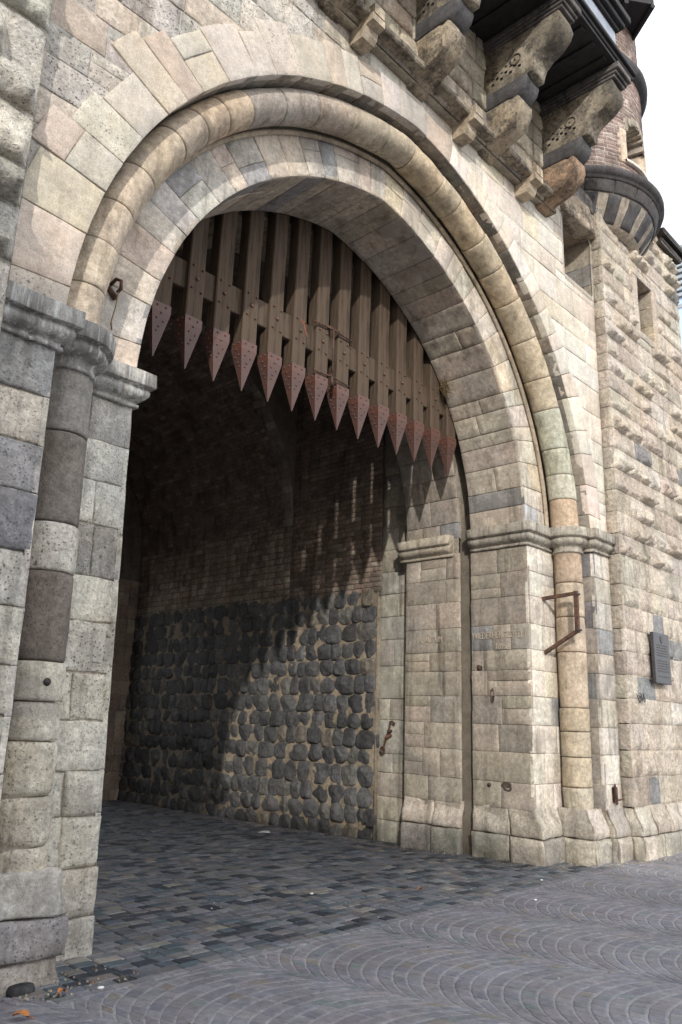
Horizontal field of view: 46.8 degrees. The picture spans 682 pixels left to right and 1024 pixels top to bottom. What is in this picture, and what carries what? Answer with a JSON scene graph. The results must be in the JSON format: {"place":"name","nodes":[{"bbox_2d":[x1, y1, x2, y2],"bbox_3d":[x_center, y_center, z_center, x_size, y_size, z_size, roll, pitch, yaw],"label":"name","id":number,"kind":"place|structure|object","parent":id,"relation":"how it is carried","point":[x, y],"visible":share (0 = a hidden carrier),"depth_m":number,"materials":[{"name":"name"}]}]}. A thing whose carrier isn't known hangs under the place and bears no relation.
{"place":"outdoors","nodes":[
{"label":"outdoors","id":0,"kind":"place"},
{"bbox_2d":[44,996,58,1000],"bbox_3d":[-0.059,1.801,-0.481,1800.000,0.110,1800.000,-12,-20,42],"label":"ground","id":1,"kind":"structure","parent":0,"point":[51,998],"depth_m":5.18,"materials":[{"name":"grey stone"}]},
{"bbox_2d":[0,0,681,997],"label":"city gate","id":2,"kind":"structure","parent":1,"relation":"on","point":[222,594],"depth_m":12.06,"materials":[{"name":"stone"}]},
{"bbox_2d":[107,277,122,329],"bbox_3d":[-2.073,-1.890,7.160,0.184,0.498,0.117,-12,-20,42],"label":"iron hook","id":3,"kind":"object","parent":2,"relation":"attached to","point":[112,294],"visible":0.95,"depth_m":7.17,"materials":[{"name":"metal"}]},
{"bbox_2d":[145,210,455,474],"bbox_3d":[-0.229,-3.193,11.212,0.261,4.123,7.250,-12,-20,42],"label":"portcullis","id":4,"kind":"object","parent":2,"relation":"attached to","point":[395,370],"visible":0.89,"depth_m":10.80,"materials":[{"name":"brown wood"}]},
{"bbox_2d":[380,720,394,753],"bbox_3d":[0.797,3.795,13.270,0.324,0.560,0.121,-12,-20,42],"label":"door latch","id":5,"kind":"object","parent":2,"relation":"attached to","point":[388,735],"depth_m":13.26,"materials":[{"name":"metal"}]},
{"bbox_2d":[438,379,454,398],"bbox_3d":[1.688,-2.006,12.697,0.250,0.392,0.357,-12,-20,42],"label":"dry tuft","id":6,"kind":"object","parent":2,"relation":"attached to","point":[446,390],"visible":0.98,"depth_m":12.71,"materials":[{"name":"plant"}]},
{"bbox_2d":[542,591,581,653],"bbox_3d":[3.311,1.661,11.816,0.619,0.917,0.068,-11,-20,41],"label":"iron bracket","id":7,"kind":"object","parent":2,"relation":"attached to","point":[575,595],"visible":1,"depth_m":11.73,"materials":[{"name":"brown metal"}]},
{"bbox_2d":[612,784,623,804],"bbox_3d":[4.068,4.152,11.584,0.149,0.300,0.106,-12,-20,42],"label":"iron lock","id":8,"kind":"object","parent":2,"relation":"attached to","point":[615,799],"visible":1,"depth_m":11.57,"materials":[{"name":"brown metal"}]},
{"bbox_2d":[647,632,671,684],"bbox_3d":[5.229,2.417,12.987,0.157,0.820,0.620,-12,-20,42],"label":"plaque","id":9,"kind":"object","parent":2,"relation":"attached to","point":[660,657],"depth_m":12.88,"materials":[{"name":"grey metal"}]},
{"bbox_2d":[675,244,681,345],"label":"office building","id":10,"kind":"structure","parent":1,"relation":"on","point":[679,277],"depth_m":48.05,"materials":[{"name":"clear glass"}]},
{"bbox_2d":[1,800,609,998],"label":"passage paving","id":11,"kind":"structure","parent":0,"point":[164,858],"depth_m":9.02,"materials":[{"name":"grey stone"}]},
{"bbox_2d":[6,982,34,997],"bbox_3d":[-2.107,3.151,5.185,0.133,0.088,0.192,-12,-20,42],"label":"stone","id":12,"kind":"object","parent":11,"relation":"on","point":[19,989],"visible":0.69,"depth_m":5.14,"materials":[{"name":"grey stone"}]},
{"bbox_2d":[57,988,66,994],"bbox_3d":[-1.819,3.129,5.148,0.044,0.036,0.092,-5,-16,24],"label":"fallen leaf","id":13,"kind":"object","parent":11,"relation":"on","point":[59,990],"visible":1,"depth_m":5.14,"materials":[{"name":"orange plant"}]},
{"bbox_2d":[1,802,679,1023],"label":"grit","id":14,"kind":"object","parent":11,"relation":"on","point":[26,998],"visible":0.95,"depth_m":7.96,"materials":[{"name":"beige gravel"}]},
{"bbox_2d":[0,853,681,1023],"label":"plaza paving","id":15,"kind":"structure","parent":0,"point":[375,973],"depth_m":5.87,"materials":[{"name":"grey stone"}]},
{"bbox_2d":[12,1010,33,1018],"bbox_3d":[-1.901,3.011,4.718,0.144,0.036,0.070,-1,-15,9],"label":"fallen leaf","id":16,"kind":"object","parent":15,"relation":"on","point":[24,1012],"visible":1,"depth_m":4.73,"materials":[{"name":"orange plant"}]},
{"bbox_2d":[635,0,681,244],"label":"sky","id":17,"kind":"structure","parent":0,"point":[658,43],"materials":[{"name":"white"}]}
]}

